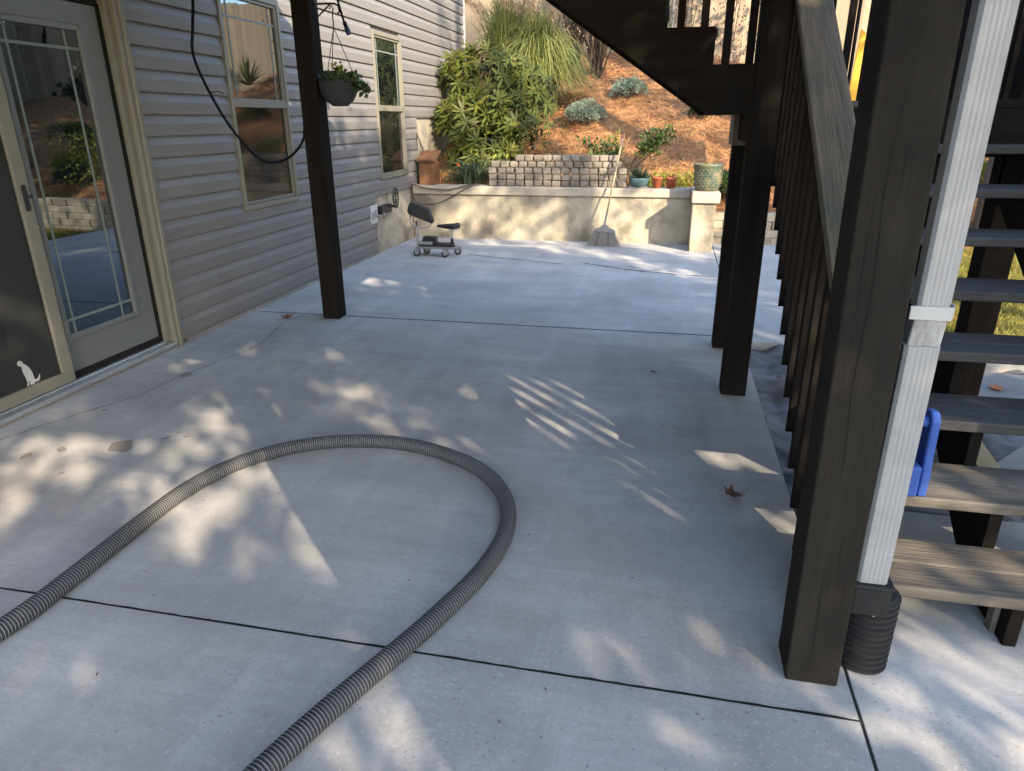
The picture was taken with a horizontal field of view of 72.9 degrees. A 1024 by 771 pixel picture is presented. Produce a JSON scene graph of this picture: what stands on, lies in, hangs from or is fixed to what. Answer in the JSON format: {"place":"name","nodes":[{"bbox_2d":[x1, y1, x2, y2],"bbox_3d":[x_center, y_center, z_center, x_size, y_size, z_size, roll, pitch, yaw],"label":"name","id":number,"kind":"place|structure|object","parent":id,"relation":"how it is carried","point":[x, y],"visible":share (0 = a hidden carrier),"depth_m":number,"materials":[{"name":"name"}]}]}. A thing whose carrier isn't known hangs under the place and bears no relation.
{"place":"outdoors","nodes":[
{"label":"outdoors","id":0,"kind":"place"},
{"bbox_2d":[0,237,1023,770],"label":"patio","id":1,"kind":"structure","parent":0,"point":[598,621],"depth_m":2.57,"materials":[{"name":"concrete"}]},
{"bbox_2d":[0,434,515,770],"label":"vacuum hose","id":2,"kind":"object","parent":1,"relation":"on","point":[289,744],"visible":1,"depth_m":2.37,"materials":[{"name":"grey"}]},
{"bbox_2d":[96,330,755,722],"bbox_3d":[-0.319,0.236,3.567,3.071,0.026,3.744,4,21,11],"label":"patio debris","id":3,"kind":"object","parent":1,"relation":"on","point":[410,578],"visible":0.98,"depth_m":2.46,"materials":[{"name":"brown plant"}]},
{"bbox_2d":[407,202,460,257],"bbox_3d":[-0.914,-1.836,8.142,0.617,0.618,0.244,4,21,11],"label":"rolling seat","id":4,"kind":"object","parent":1,"relation":"on","point":[426,244],"visible":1,"depth_m":8.11,"materials":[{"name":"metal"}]},
{"bbox_2d":[586,138,623,245],"bbox_3d":[1.184,-2.427,8.710,0.423,1.285,0.406,4,21,11],"label":"broom","id":5,"kind":"object","parent":1,"relation":"on","point":[608,234],"visible":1,"depth_m":8.73,"materials":[{"name":"grey plastic"}]},
{"bbox_2d":[290,0,965,685],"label":"deck","id":6,"kind":"structure","parent":1,"relation":"on","point":[908,68],"depth_m":1.71,"materials":[{"name":"black wood"}]},
{"bbox_2d":[190,0,304,163],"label":"hanging cable","id":7,"kind":"object","parent":6,"relation":"hanging from","point":[214,100],"visible":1,"depth_m":4.62,"materials":[{"name":"black plastic"}]},
{"bbox_2d":[313,2,339,19],"bbox_3d":[-1.301,-2.628,4.870,0.205,0.112,0.014,4,21,11],"label":"plant bracket","id":8,"kind":"object","parent":6,"relation":"attached to","point":[328,4],"visible":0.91,"depth_m":4.85,"materials":[{"name":"black metal"}]},
{"bbox_2d":[316,5,370,106],"bbox_3d":[-1.200,-2.345,4.941,0.415,0.662,0.311,10,23,25],"label":"hanging basket","id":9,"kind":"object","parent":8,"relation":"hanging from","point":[339,86],"visible":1,"depth_m":4.95,"materials":[{"name":"black plastic"}]},
{"bbox_2d":[336,0,351,34],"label":"cable end","id":10,"kind":"object","parent":6,"relation":"hanging from","point":[347,29],"visible":1,"depth_m":4.68,"materials":[{"name":"black"}]},
{"bbox_2d":[847,0,862,107],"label":"rope","id":11,"kind":"object","parent":6,"relation":"hanging from","point":[855,104],"visible":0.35,"depth_m":2.77,"materials":[{"name":"black"}]},
{"bbox_2d":[857,0,1019,584],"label":"downspout","id":12,"kind":"object","parent":6,"relation":"attached to","point":[988,37],"visible":0.98,"depth_m":1.58,"materials":[{"name":"grey plastic"}]},
{"bbox_2d":[723,485,749,496],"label":"fallen leaf","id":13,"kind":"object","parent":1,"relation":"on","point":[730,491],"visible":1,"depth_m":2.95,"materials":[{"name":"plant"}]},
{"bbox_2d":[545,0,1023,646],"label":"staircase","id":14,"kind":"structure","parent":1,"relation":"on","point":[815,134],"depth_m":2.68,"materials":[{"name":"wood"}]},
{"bbox_2d":[907,409,940,496],"bbox_3d":[1.250,0.203,2.241,0.180,0.283,0.125,4,21,11],"label":"blue caddy","id":15,"kind":"object","parent":14,"relation":"on","point":[921,475],"visible":0.32,"depth_m":2.19,"materials":[{"name":"plastic"}]},
{"bbox_2d":[841,576,901,674],"bbox_3d":[1.020,0.663,1.993,0.160,0.325,0.176,4,21,11],"label":"drain pipe","id":16,"kind":"object","parent":1,"relation":"on","point":[875,609],"visible":0.69,"depth_m":1.95,"materials":[{"name":"plastic"}]},
{"bbox_2d":[534,173,542,179],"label":"paver","id":17,"kind":"object","parent":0,"point":[538,177],"visible":0.92,"depth_m":9.05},
{"bbox_2d":[533,167,542,173],"bbox_3d":[0.344,-2.815,9.079,0.113,0.080,0.122,4,21,11],"label":"paver","id":18,"kind":"object","parent":17,"relation":"on","point":[537,170],"visible":1,"depth_m":9.03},
{"bbox_2d":[562,174,570,179],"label":"paver","id":19,"kind":"object","parent":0,"point":[566,176],"visible":0.98,"depth_m":8.98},
{"bbox_2d":[561,168,570,173],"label":"paver","id":20,"kind":"object","parent":19,"relation":"on","point":[565,170],"visible":0.94,"depth_m":8.95,"materials":[{"name":"concrete"}]},
{"bbox_2d":[564,161,573,167],"bbox_3d":[0.739,-2.856,8.957,0.116,0.080,0.118,5,22,14],"label":"paver","id":21,"kind":"object","parent":20,"relation":"on","point":[568,164],"visible":0.99,"depth_m":8.91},
{"bbox_2d":[609,174,617,180],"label":"paver","id":22,"kind":"object","parent":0,"point":[611,177],"visible":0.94,"depth_m":8.86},
{"bbox_2d":[608,168,617,174],"bbox_3d":[1.292,-2.743,8.875,0.112,0.076,0.119,4,21,12],"label":"paver","id":23,"kind":"object","parent":22,"relation":"on","point":[611,171],"visible":0.78,"depth_m":8.83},
{"bbox_2d":[613,161,621,167],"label":"paver","id":24,"kind":"object","parent":23,"relation":"on","point":[619,164],"visible":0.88,"depth_m":8.79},
{"bbox_2d":[609,155,617,161],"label":"paver","id":25,"kind":"object","parent":24,"relation":"on","point":[612,158],"visible":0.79,"depth_m":8.76,"materials":[{"name":"stone"}]},
{"bbox_2d":[437,49,1023,473],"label":"ground","id":26,"kind":"structure","parent":0,"point":[644,100],"depth_m":10.88,"materials":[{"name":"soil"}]},
{"bbox_2d":[0,0,465,428],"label":"house","id":27,"kind":"structure","parent":26,"relation":"on","point":[151,206],"depth_m":4.79,"materials":[{"name":"plastic"}]},
{"bbox_2d":[0,71,75,412],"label":"screen door","id":28,"kind":"structure","parent":27,"relation":"in","point":[35,358],"depth_m":3.74,"materials":[{"name":"grey"}]},
{"bbox_2d":[0,0,184,425],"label":"door","id":29,"kind":"structure","parent":27,"relation":"in","point":[67,69],"depth_m":4.19,"materials":[{"name":"beige wood"}]},
{"bbox_2d":[215,0,299,210],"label":"window","id":30,"kind":"structure","parent":27,"relation":"in","point":[250,39],"depth_m":5.76,"materials":[{"name":"clear glass"}]},
{"bbox_2d":[369,204,385,223],"bbox_3d":[-1.566,-2.012,8.148,0.128,0.210,0.219,4,21,11],"label":"wall outlet","id":31,"kind":"object","parent":27,"relation":"attached to","point":[374,215],"depth_m":8.15,"materials":[{"name":"grey plastic"}]},
{"bbox_2d":[377,187,398,213],"bbox_3d":[-1.515,-2.263,8.470,0.120,0.289,0.444,4,21,11],"label":"hose reel","id":32,"kind":"object","parent":27,"relation":"attached to","point":[384,208],"visible":0.99,"depth_m":8.49,"materials":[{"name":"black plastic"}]},
{"bbox_2d":[370,30,407,178],"bbox_3d":[-1.485,-3.370,8.411,0.062,1.603,0.885,4,21,11],"label":"window","id":33,"kind":"structure","parent":27,"relation":"in","point":[387,53],"depth_m":8.43,"materials":[{"name":"clear glass"}]},
{"bbox_2d":[439,147,515,184],"bbox_3d":[-0.610,-3.039,9.543,1.532,0.591,1.068,16,26,36],"label":"shrub","id":34,"kind":"object","parent":26,"relation":"on","point":[475,172],"visible":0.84,"depth_m":9.49,"materials":[{"name":"green plant"}]},
{"bbox_2d":[433,37,562,169],"bbox_3d":[-0.206,-4.024,10.015,1.945,1.892,1.694,4,21,11],"label":"rhododendron","id":35,"kind":"object","parent":26,"relation":"on","point":[498,120],"visible":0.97,"depth_m":9.80,"materials":[{"name":"green plant"}]},
{"bbox_2d":[464,0,608,114],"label":"maiden grass","id":36,"kind":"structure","parent":26,"relation":"on","point":[533,38],"depth_m":11.19,"materials":[{"name":"plant"}]},
{"bbox_2d":[525,4,583,58],"bbox_3d":[1.460,-7.857,13.406,3.457,2.792,2.636,17,27,38],"label":"bare shrub","id":37,"kind":"object","parent":26,"relation":"on","point":[573,30],"visible":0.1,"depth_m":13.80,"materials":[{"name":"brown plant"}]},
{"bbox_2d":[411,184,720,251],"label":"retaining wall","id":38,"kind":"structure","parent":26,"relation":"on","point":[675,215],"depth_m":9.03,"materials":[{"name":"paint"}]},
{"bbox_2d":[416,150,440,184],"bbox_3d":[-1.129,-2.965,9.433,0.270,0.435,0.284,4,21,11],"label":"wooden box","id":39,"kind":"object","parent":38,"relation":"on","point":[429,174],"visible":0.98,"depth_m":9.37,"materials":[{"name":"wood"}]},
{"bbox_2d":[411,184,480,204],"bbox_3d":[-0.888,-2.483,9.284,0.934,0.412,0.156,1,21,3],"label":"garden hose","id":40,"kind":"object","parent":38,"relation":"hanging from","point":[470,185],"visible":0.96,"depth_m":9.24,"materials":[{"name":"black rubber"}]},
{"bbox_2d":[489,179,497,185],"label":"paver","id":41,"kind":"object","parent":38,"relation":"on","point":[493,182],"visible":0.91,"depth_m":9.20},
{"bbox_2d":[489,173,497,179],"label":"paver","id":42,"kind":"object","parent":41,"relation":"on","point":[493,176],"visible":0.98,"depth_m":9.16,"materials":[{"name":"concrete"}]},
{"bbox_2d":[488,167,497,172],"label":"paver","id":43,"kind":"object","parent":42,"relation":"on","point":[492,169],"visible":0.99,"depth_m":9.15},
{"bbox_2d":[498,180,506,185],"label":"paver","id":44,"kind":"object","parent":38,"relation":"on","point":[502,182],"visible":0.95,"depth_m":9.16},
{"bbox_2d":[498,173,506,179],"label":"paver","id":45,"kind":"object","parent":44,"relation":"on","point":[502,176],"visible":1,"depth_m":9.14,"materials":[{"name":"concrete"}]},
{"bbox_2d":[498,167,505,172],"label":"paver","id":46,"kind":"object","parent":45,"relation":"on","point":[501,169],"visible":0.91,"depth_m":9.12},
{"bbox_2d":[500,161,509,166],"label":"paver","id":47,"kind":"object","parent":46,"relation":"on","point":[504,163],"visible":1,"depth_m":9.08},
{"bbox_2d":[507,179,515,185],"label":"paver","id":48,"kind":"object","parent":38,"relation":"on","point":[511,182],"visible":0.99,"depth_m":9.14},
{"bbox_2d":[507,173,515,179],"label":"paver","id":49,"kind":"object","parent":48,"relation":"on","point":[511,176],"visible":0.91,"depth_m":9.13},
{"bbox_2d":[506,167,514,173],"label":"paver","id":50,"kind":"object","parent":49,"relation":"on","point":[510,170],"visible":0.94,"depth_m":9.09,"materials":[{"name":"stone"}]},
{"bbox_2d":[516,180,524,185],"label":"paver","id":51,"kind":"object","parent":38,"relation":"on","point":[520,182],"visible":0.94,"depth_m":9.13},
{"bbox_2d":[516,173,524,179],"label":"paver","id":52,"kind":"object","parent":51,"relation":"on","point":[520,176],"visible":0.91,"depth_m":9.10,"materials":[{"name":"concrete"}]},
{"bbox_2d":[515,167,523,173],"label":"paver","id":53,"kind":"object","parent":52,"relation":"on","point":[519,170],"visible":1,"depth_m":9.07,"materials":[{"name":"stone"}]},
{"bbox_2d":[525,180,533,185],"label":"paver","id":54,"kind":"object","parent":38,"relation":"on","point":[529,182],"visible":0.97,"depth_m":9.10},
{"bbox_2d":[525,173,534,179],"bbox_3d":[0.236,-2.751,9.132,0.116,0.080,0.122,4,21,10],"label":"paver","id":55,"kind":"object","parent":54,"relation":"on","point":[529,176],"visible":0.94,"depth_m":9.08,"materials":[{"name":"concrete"}]},
{"bbox_2d":[524,167,533,173],"bbox_3d":[0.224,-2.825,9.105,0.111,0.079,0.118,5,22,13],"label":"paver","id":56,"kind":"object","parent":55,"relation":"on","point":[528,170],"visible":0.95,"depth_m":9.06,"materials":[{"name":"stone"}]},
{"bbox_2d":[528,161,536,167],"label":"paver","id":57,"kind":"object","parent":56,"relation":"on","point":[533,164],"visible":0.96,"depth_m":9.01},
{"bbox_2d":[543,180,551,185],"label":"paver","id":58,"kind":"object","parent":38,"relation":"on","point":[547,182],"visible":0.92,"depth_m":9.05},
{"bbox_2d":[543,174,552,179],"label":"paver","id":59,"kind":"object","parent":58,"relation":"on","point":[547,176],"visible":0.95,"depth_m":9.03,"materials":[{"name":"stone"}]},
{"bbox_2d":[543,167,551,173],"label":"paver","id":60,"kind":"object","parent":59,"relation":"on","point":[547,170],"visible":0.98,"depth_m":9.00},
{"bbox_2d":[546,161,555,167],"bbox_3d":[0.508,-2.877,9.020,0.111,0.078,0.117,4,21,12],"label":"paver","id":61,"kind":"object","parent":60,"relation":"on","point":[550,164],"visible":0.94,"depth_m":8.97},
{"bbox_2d":[552,180,560,186],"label":"paver","id":62,"kind":"object","parent":38,"relation":"on","point":[556,183],"visible":0.99,"depth_m":9.03,"materials":[{"name":"stone"}]},
{"bbox_2d":[553,174,561,179],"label":"paver","id":63,"kind":"object","parent":62,"relation":"on","point":[557,177],"visible":1,"depth_m":8.99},
{"bbox_2d":[552,167,560,173],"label":"paver","id":64,"kind":"object","parent":63,"relation":"on","point":[556,170],"visible":0.94,"depth_m":8.97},
{"bbox_2d":[555,161,564,167],"bbox_3d":[0.624,-2.865,8.985,0.116,0.076,0.119,4,21,11],"label":"paver","id":65,"kind":"object","parent":64,"relation":"on","point":[559,164],"visible":0.97,"depth_m":8.94,"materials":[{"name":"stone"}]},
{"bbox_2d":[570,180,578,186],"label":"paver","id":66,"kind":"object","parent":38,"relation":"on","point":[574,183],"visible":1,"depth_m":8.97,"materials":[{"name":"stone"}]},
{"bbox_2d":[571,174,579,180],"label":"paver","id":67,"kind":"object","parent":66,"relation":"on","point":[575,176],"visible":0.97,"depth_m":8.96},
{"bbox_2d":[571,167,579,173],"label":"paver","id":68,"kind":"object","parent":67,"relation":"on","point":[574,170],"visible":0.91,"depth_m":8.93,"materials":[{"name":"concrete"}]},
{"bbox_2d":[574,161,583,167],"bbox_3d":[0.860,-2.847,8.934,0.115,0.079,0.118,4,21,11],"label":"paver","id":69,"kind":"object","parent":68,"relation":"on","point":[578,164],"visible":1,"depth_m":8.88,"materials":[{"name":"stone"}]},
{"bbox_2d":[580,181,589,186],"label":"paver","id":70,"kind":"object","parent":38,"relation":"on","point":[584,183],"visible":1,"depth_m":8.95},
{"bbox_2d":[581,174,589,180],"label":"paver","id":71,"kind":"object","parent":70,"relation":"on","point":[585,177],"visible":1,"depth_m":8.93,"materials":[{"name":"stone"}]},
{"bbox_2d":[590,180,598,186],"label":"paver","id":72,"kind":"object","parent":38,"relation":"on","point":[594,183],"visible":0.97,"depth_m":8.94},
{"bbox_2d":[590,174,598,180],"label":"paver","id":73,"kind":"object","parent":72,"relation":"on","point":[594,177],"visible":0.99,"depth_m":8.91,"materials":[{"name":"stone"}]},
{"bbox_2d":[589,168,598,173],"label":"paver","id":74,"kind":"object","parent":73,"relation":"on","point":[594,170],"visible":0.98,"depth_m":8.89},
{"bbox_2d":[584,161,592,167],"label":"paver","id":75,"kind":"object","parent":74,"relation":"on","point":[588,164],"visible":1,"depth_m":8.87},
{"bbox_2d":[593,161,601,167],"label":"paver","id":76,"kind":"object","parent":74,"relation":"on","point":[598,164],"visible":1,"depth_m":8.83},
{"bbox_2d":[590,155,599,161],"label":"paver","id":77,"kind":"object","parent":76,"relation":"on","point":[594,158],"visible":1,"depth_m":8.82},
{"bbox_2d":[599,181,607,186],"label":"paver","id":78,"kind":"object","parent":38,"relation":"on","point":[603,183],"visible":1,"depth_m":8.90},
{"bbox_2d":[599,174,608,180],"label":"paver","id":79,"kind":"object","parent":78,"relation":"on","point":[604,177],"visible":0.98,"depth_m":8.89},
{"bbox_2d":[599,168,607,174],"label":"paver","id":80,"kind":"object","parent":79,"relation":"on","point":[603,171],"visible":1,"depth_m":8.84,"materials":[{"name":"concrete"}]},
{"bbox_2d":[603,161,611,167],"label":"paver","id":81,"kind":"object","parent":80,"relation":"on","point":[607,164],"visible":0.95,"depth_m":8.82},
{"bbox_2d":[617,181,626,186],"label":"paver","id":82,"kind":"object","parent":38,"relation":"on","point":[621,183],"visible":1,"depth_m":8.85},
{"bbox_2d":[618,174,627,180],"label":"paver","id":83,"kind":"object","parent":82,"relation":"on","point":[623,177],"visible":0.94,"depth_m":8.84,"materials":[{"name":"stone"}]},
{"bbox_2d":[618,168,626,174],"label":"paver","id":84,"kind":"object","parent":83,"relation":"on","point":[622,171],"visible":1,"depth_m":8.80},
{"bbox_2d":[651,177,662,187],"bbox_3d":[1.832,-2.567,8.771,0.142,0.132,0.142,4,21,11],"label":"terracotta pot","id":85,"kind":"object","parent":38,"relation":"on","point":[656,182],"visible":1,"depth_m":8.73,"materials":[{"name":"ceramic"}]},
{"bbox_2d":[647,168,693,186],"bbox_3d":[2.120,-2.683,9.056,0.824,0.278,0.495,4,21,11],"label":"lime plant","id":86,"kind":"object","parent":38,"relation":"on","point":[677,182],"visible":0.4,"depth_m":9.05,"materials":[{"name":"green plant"}]},
{"bbox_2d":[666,172,676,187],"bbox_3d":[2.004,-2.584,8.721,0.143,0.197,0.153,4,21,11],"label":"terracotta pot","id":87,"kind":"object","parent":38,"relation":"on","point":[671,181],"visible":1,"depth_m":8.69,"materials":[{"name":"orange ceramic"}]},
{"bbox_2d":[692,161,723,190],"bbox_3d":[2.348,-2.518,8.298,0.351,0.352,0.351,19,28,40],"label":"glazed pot","id":88,"kind":"object","parent":38,"relation":"on","point":[707,177],"visible":1,"depth_m":8.19,"materials":[{"name":"green ceramic"}]},
{"bbox_3d":[1.608,-2.536,8.857,0.240,0.013,0.140,4,21,11],"label":"pot tray","id":89,"kind":"object","parent":38,"relation":"on","visible":0},
{"bbox_2d":[627,166,653,186],"bbox_3d":[1.637,-2.666,8.803,0.373,0.264,0.356,4,21,11],"label":"bowl planter","id":90,"kind":"object","parent":89,"relation":"on","point":[637,178],"visible":1,"depth_m":8.75,"materials":[{"name":"teal ceramic"}]},
{"bbox_2d":[556,10,611,77],"bbox_3d":[1.548,-6.560,12.589,2.072,1.819,2.062,-5,21,-11],"label":"bare shrub","id":91,"kind":"object","parent":26,"relation":"on","point":[597,50],"visible":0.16,"depth_m":12.79,"materials":[{"name":"brown plant"}]},
{"bbox_2d":[564,97,607,125],"bbox_3d":[1.173,-4.320,10.935,0.710,0.436,0.767,4,21,11],"label":"santolina","id":92,"kind":"object","parent":26,"relation":"on","point":[582,108],"visible":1,"depth_m":10.85,"materials":[{"name":"grey plant"}]},
{"bbox_2d":[587,123,621,155],"bbox_3d":[1.280,-3.368,9.648,0.477,0.537,0.322,4,21,11],"label":"seedling shrub","id":93,"kind":"object","parent":26,"relation":"on","point":[608,136],"visible":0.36,"depth_m":9.67,"materials":[{"name":"green plant"}]},
{"bbox_2d":[575,122,678,174],"bbox_3d":[1.536,-3.170,9.322,1.380,0.708,0.454,4,21,11],"label":"azalea","id":94,"kind":"object","parent":26,"relation":"on","point":[647,144],"visible":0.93,"depth_m":9.26,"materials":[{"name":"green plant"}]},
{"bbox_2d":[609,76,648,99],"bbox_3d":[1.976,-5.079,11.838,0.726,0.384,0.645,-14,25,-32],"label":"santolina","id":95,"kind":"object","parent":26,"relation":"on","point":[623,85],"visible":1,"depth_m":11.76,"materials":[{"name":"grey plant"}]},
{"bbox_2d":[465,0,871,81],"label":"fence","id":96,"kind":"object","parent":26,"relation":"on","point":[842,9],"visible":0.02,"depth_m":14.34,"materials":[{"name":"wood"}]},
{"bbox_2d":[672,0,720,26],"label":"tall shrub","id":97,"kind":"object","parent":26,"relation":"on","point":[687,3],"visible":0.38,"depth_m":13.14,"materials":[{"name":"red plant"}]},
{"bbox_2d":[687,108,720,120],"bbox_3d":[2.987,-4.284,10.722,0.541,0.358,0.572,4,21,11],"label":"shrub","id":98,"kind":"object","parent":26,"relation":"on","point":[693,112],"visible":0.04,"depth_m":10.80,"materials":[{"name":"green plant"}]},
{"bbox_2d":[719,169,728,194],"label":"green shrub","id":99,"kind":"object","parent":26,"relation":"on","point":[724,181],"visible":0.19,"depth_m":8.98,"materials":[{"name":"green plant"}]},
{"bbox_2d":[709,0,755,61],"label":"tall shrub","id":100,"kind":"object","parent":26,"relation":"on","point":[737,2],"visible":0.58,"depth_m":12.77,"materials":[{"name":"red plant"}]},
{"bbox_2d":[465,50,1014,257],"bbox_3d":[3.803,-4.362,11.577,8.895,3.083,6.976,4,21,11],"label":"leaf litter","id":101,"kind":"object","parent":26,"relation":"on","point":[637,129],"visible":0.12,"depth_m":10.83,"materials":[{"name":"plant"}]},
{"bbox_2d":[712,211,777,245],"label":"block wall","id":102,"kind":"structure","parent":26,"relation":"on","point":[771,236],"depth_m":8.81,"materials":[{"name":"concrete"}]},
{"bbox_2d":[850,29,865,100],"bbox_3d":[5.690,-4.995,11.566,0.246,1.700,0.070,4,21,11],"label":"yellow marker","id":103,"kind":"object","parent":26,"relation":"on","point":[856,71],"visible":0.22,"depth_m":11.46,"materials":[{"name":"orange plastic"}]},
{"bbox_2d":[749,344,1023,521],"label":"ground sheet","id":104,"kind":"object","parent":26,"relation":"on","point":[767,368],"visible":0.06,"depth_m":3.90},
{"bbox_2d":[904,506,1023,522],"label":"flagstone","id":105,"kind":"object","parent":104,"relation":"on","point":[1017,519],"depth_m":2.91,"materials":[{"name":"stone"}]},
{"bbox_2d":[976,442,999,467],"bbox_3d":[2.090,0.360,3.096,0.090,0.090,0.620,6,22,17],"label":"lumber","id":106,"kind":"object","parent":104,"relation":"on","point":[985,458],"visible":0.03,"depth_m":3.06,"materials":[{"name":"wood"}]},
{"bbox_2d":[978,372,1023,398],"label":"flagstone","id":107,"kind":"object","parent":104,"relation":"on","point":[1009,382],"depth_m":4.16,"materials":[{"name":"stone"}]},
{"bbox_2d":[997,445,1023,469],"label":"flagstone","id":108,"kind":"object","parent":104,"relation":"on","point":[1014,460],"visible":0.5,"depth_m":3.26,"materials":[{"name":"stone"}]},
{"bbox_2d":[971,157,994,228],"bbox_3d":[6.256,-6.127,7.737,4.834,9.332,5.025,-16,26,-35],"label":"tree","id":109,"kind":"object","parent":26,"relation":"on","point":[977,214],"visible":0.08,"depth_m":8.89,"materials":[{"name":"plant"}]},
{"bbox_2d":[979,157,988,181],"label":"bank shrub","id":110,"kind":"object","parent":26,"relation":"on","point":[985,162],"visible":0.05,"depth_m":9.90,"materials":[{"name":"green plant"}]},
{"bbox_2d":[984,363,1023,372],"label":"curb","id":111,"kind":"structure","parent":26,"relation":"on","point":[993,368],"depth_m":4.54,"materials":[{"name":"concrete"}]},
{"bbox_2d":[945,246,1023,335],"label":"lawn grass","id":112,"kind":"structure","parent":0,"point":[1014,273],"depth_m":5.98,"materials":[{"name":"plant"}]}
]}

